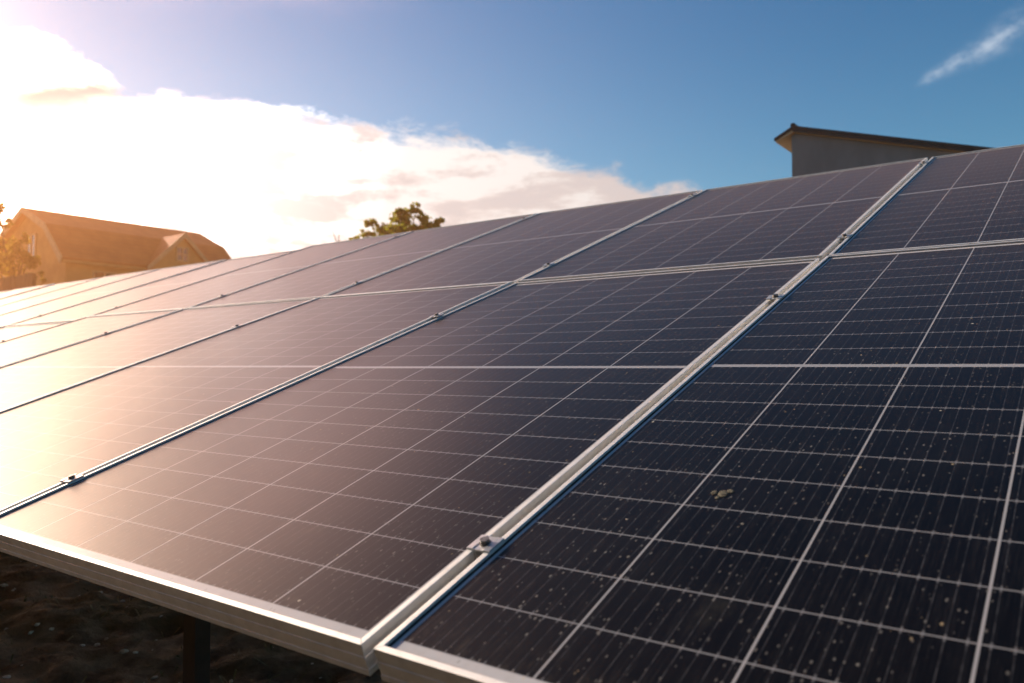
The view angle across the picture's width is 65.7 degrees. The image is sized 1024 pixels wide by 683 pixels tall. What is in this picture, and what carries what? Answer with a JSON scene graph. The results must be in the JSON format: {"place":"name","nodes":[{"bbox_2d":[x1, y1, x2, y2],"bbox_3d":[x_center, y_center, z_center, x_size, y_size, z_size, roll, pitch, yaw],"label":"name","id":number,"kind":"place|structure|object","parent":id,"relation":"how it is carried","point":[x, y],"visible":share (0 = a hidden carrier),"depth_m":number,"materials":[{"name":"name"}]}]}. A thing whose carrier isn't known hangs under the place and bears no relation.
{"place":"outdoors","nodes":[
{"label":"outdoors","id":0,"kind":"place"},
{"bbox_2d":[0,206,230,285],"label":"house","id":1,"kind":"structure","parent":0,"point":[69,247],"depth_m":40.73,"materials":[{"name":"brown"}]},
{"bbox_2d":[26,233,36,259],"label":"window","id":2,"kind":"structure","parent":1,"relation":"in","point":[31,248],"depth_m":40.43,"materials":[{"name":"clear glass"}]},
{"bbox_2d":[92,270,116,278],"bbox_3d":[-20.369,-2.817,39.668,0.067,1.400,1.200,-1,-2,37],"label":"window","id":3,"kind":"structure","parent":1,"relation":"in","point":[95,273],"depth_m":39.53,"materials":[{"name":"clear glass"}]},
{"bbox_2d":[176,246,188,262],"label":"window","id":4,"kind":"structure","parent":1,"relation":"in","point":[182,253],"depth_m":42.53,"materials":[{"name":"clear glass"}]},
{"bbox_2d":[0,551,388,682],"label":"ground","id":5,"kind":"structure","parent":0,"point":[41,663],"depth_m":3.14,"materials":[{"name":"soil"}]},
{"bbox_2d":[0,273,35,291],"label":"plank fence","id":6,"kind":"object","parent":5,"relation":"on","point":[17,282],"visible":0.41,"depth_m":27.58,"materials":[{"name":"brown wood"}]},
{"bbox_2d":[0,199,46,285],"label":"tree","id":7,"kind":"object","parent":5,"relation":"on","point":[8,258],"visible":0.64,"depth_m":32.41,"materials":[{"name":"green plant"}]},
{"bbox_2d":[0,565,339,682],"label":"pebbles","id":8,"kind":"object","parent":5,"relation":"on","point":[122,651],"visible":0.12,"depth_m":3.15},
{"bbox_2d":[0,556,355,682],"bbox_3d":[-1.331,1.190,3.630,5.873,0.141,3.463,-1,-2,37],"label":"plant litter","id":9,"kind":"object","parent":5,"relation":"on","point":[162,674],"visible":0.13,"depth_m":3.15,"materials":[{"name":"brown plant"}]},
{"bbox_2d":[183,614,210,682],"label":"mounting rack","id":10,"kind":"object","parent":5,"relation":"on","point":[196,651],"depth_m":1.51,"materials":[{"name":"metal"}]},
{"bbox_2d":[0,283,54,298],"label":"solar panel","id":11,"kind":"object","parent":10,"relation":"attached to","point":[12,292],"visible":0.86,"depth_m":9.48,"materials":[{"name":"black glass"}]},
{"bbox_2d":[0,322,66,340],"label":"solar panel","id":12,"kind":"object","parent":10,"relation":"attached to","point":[8,332],"visible":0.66,"depth_m":5.32,"materials":[{"name":"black glass"}]},
{"bbox_2d":[0,278,96,305],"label":"solar panel","id":13,"kind":"object","parent":10,"relation":"attached to","point":[24,295],"visible":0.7,"depth_m":8.75,"materials":[{"name":"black glass"}]},
{"bbox_2d":[60,474,83,484],"bbox_3d":[-0.970,0.310,1.754,0.039,0.031,0.035,-1,17,35],"label":"clamp","id":14,"kind":"object","parent":10,"relation":"attached to","point":[71,478],"visible":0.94,"depth_m":1.75,"materials":[{"name":"metal"}]},
{"bbox_2d":[0,269,156,314],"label":"solar panel","id":15,"kind":"object","parent":10,"relation":"attached to","point":[45,297],"visible":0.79,"depth_m":7.83,"materials":[{"name":"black glass"}]},
{"bbox_2d":[0,309,181,366],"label":"solar panel","id":16,"kind":"object","parent":10,"relation":"attached to","point":[19,348],"visible":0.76,"depth_m":4.45,"materials":[{"name":"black glass"}]},
{"bbox_2d":[0,259,225,326],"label":"solar panel","id":17,"kind":"object","parent":10,"relation":"attached to","point":[23,314],"visible":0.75,"depth_m":6.91,"materials":[{"name":"black glass"}]},
{"bbox_2d":[8,250,295,325],"bbox_3d":[-2.699,-0.427,6.217,1.138,0.043,1.929,-2,18,37],"label":"solar panel","id":18,"kind":"object","parent":10,"relation":"attached to","point":[94,306],"visible":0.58,"depth_m":6.12,"materials":[{"name":"black glass"}]},
{"bbox_2d":[0,298,314,410],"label":"solar panel","id":19,"kind":"object","parent":10,"relation":"attached to","point":[33,377],"visible":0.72,"depth_m":3.55,"materials":[{"name":"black glass"}]},
{"bbox_2d":[91,231,410,315],"bbox_3d":[-1.748,-0.476,5.556,1.138,0.042,1.929,-1,18,37],"label":"solar panel","id":20,"kind":"object","parent":10,"relation":"on","point":[195,293],"visible":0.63,"depth_m":5.43,"materials":[{"name":"black glass"}]},
{"bbox_2d":[0,282,511,512],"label":"solar panel","id":21,"kind":"object","parent":10,"relation":"attached to","point":[49,442],"visible":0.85,"depth_m":2.52,"materials":[{"name":"black glass"}]},
{"bbox_2d":[189,213,537,307],"bbox_3d":[-0.823,-0.500,4.862,1.138,0.042,1.929,-1,18,37],"label":"solar panel","id":22,"kind":"object","parent":10,"relation":"attached to","point":[329,276],"visible":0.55,"depth_m":4.70,"materials":[{"name":"black glass"}]},
{"bbox_2d":[0,258,819,675],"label":"solar panel","id":23,"kind":"object","parent":10,"relation":"attached to","point":[346,512],"visible":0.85,"depth_m":1.52,"materials":[{"name":"black glass"}]},
{"bbox_2d":[430,313,443,319],"bbox_3d":[-0.255,-0.081,2.715,0.039,0.031,0.035,-2,17,40],"label":"clamp","id":24,"kind":"object","parent":10,"relation":"attached to","point":[436,315],"visible":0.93,"depth_m":2.71,"materials":[{"name":"metal"}]},
{"bbox_2d":[466,535,503,559],"bbox_3d":[-0.034,0.281,1.073,0.039,0.031,0.035,-2,17,37],"label":"clamp","id":25,"kind":"object","parent":10,"relation":"attached to","point":[480,545],"visible":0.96,"depth_m":1.07,"materials":[{"name":"metal"}]},
{"bbox_2d":[323,190,702,296],"bbox_3d":[0.101,-0.521,4.163,1.138,0.042,1.929,-1,18,37],"label":"solar panel","id":26,"kind":"object","parent":10,"relation":"attached to","point":[513,253],"visible":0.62,"depth_m":3.98,"materials":[{"name":"black glass"}]},
{"bbox_2d":[542,262,553,266],"bbox_3d":[0.151,-0.309,3.264,0.039,0.031,0.035,-1,18,34],"label":"clamp","id":27,"kind":"object","parent":10,"relation":"attached to","point":[548,264],"visible":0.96,"depth_m":3.25,"materials":[{"name":"metal"}]},
{"bbox_2d":[373,240,1023,682],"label":"solar panel","id":28,"kind":"object","parent":10,"relation":"on","point":[849,428],"visible":1,"depth_m":0.99,"materials":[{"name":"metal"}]},
{"bbox_2d":[711,489,733,498],"bbox_3d":[0.289,0.208,1.085,0.030,0.010,0.024,0,-2,-4],"label":"dried dropping","id":29,"kind":"object","parent":28,"relation":"attached to","point":[723,493],"visible":1,"depth_m":1.08,"materials":[{"name":"beige"}]},
{"bbox_2d":[518,158,927,282],"bbox_3d":[1.025,-0.545,3.469,1.138,0.044,1.929,-1,18,37],"label":"solar panel","id":30,"kind":"object","parent":10,"relation":"attached to","point":[810,216],"visible":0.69,"depth_m":3.21,"materials":[{"name":"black glass"}]},
{"bbox_2d":[766,294,784,303],"bbox_3d":[0.671,-0.105,2.020,0.039,0.031,0.035,-1,17,34],"label":"clamp","id":31,"kind":"object","parent":10,"relation":"attached to","point":[772,298],"visible":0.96,"depth_m":2.01,"materials":[{"name":"metal"}]},
{"bbox_2d":[837,234,851,242],"bbox_3d":[1.078,-0.333,2.570,0.039,0.031,0.035,-1,18,38],"label":"clamp","id":32,"kind":"object","parent":10,"relation":"attached to","point":[843,236],"visible":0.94,"depth_m":2.56,"materials":[{"name":"metal"}]},
{"bbox_2d":[828,144,1023,255],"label":"solar panel","id":33,"kind":"object","parent":10,"relation":"on","point":[972,197],"visible":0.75,"depth_m":2.68,"materials":[{"name":"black glass"}]},
{"bbox_2d":[348,234,359,239],"bbox_3d":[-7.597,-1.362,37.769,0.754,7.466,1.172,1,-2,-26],"label":"shrub","id":34,"kind":"object","parent":5,"relation":"on","point":[354,237],"visible":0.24,"depth_m":37.60,"materials":[{"name":"green plant"}]},
{"bbox_2d":[359,202,445,237],"bbox_3d":[-4.988,-1.972,35.855,3.131,8.560,5.236,2,-3,-41],"label":"tree","id":35,"kind":"object","parent":5,"relation":"on","point":[401,217],"visible":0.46,"depth_m":35.65,"materials":[{"name":"green plant"}]},
{"bbox_2d":[774,123,991,176],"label":"outbuilding","id":36,"kind":"structure","parent":5,"relation":"on","point":[814,150],"depth_m":15.98,"materials":[{"name":"grey paint"}]},
{"bbox_2d":[0,0,1023,258],"label":"sky","id":37,"kind":"structure","parent":0,"point":[250,127],"materials":[{"name":"blue"}]}
]}

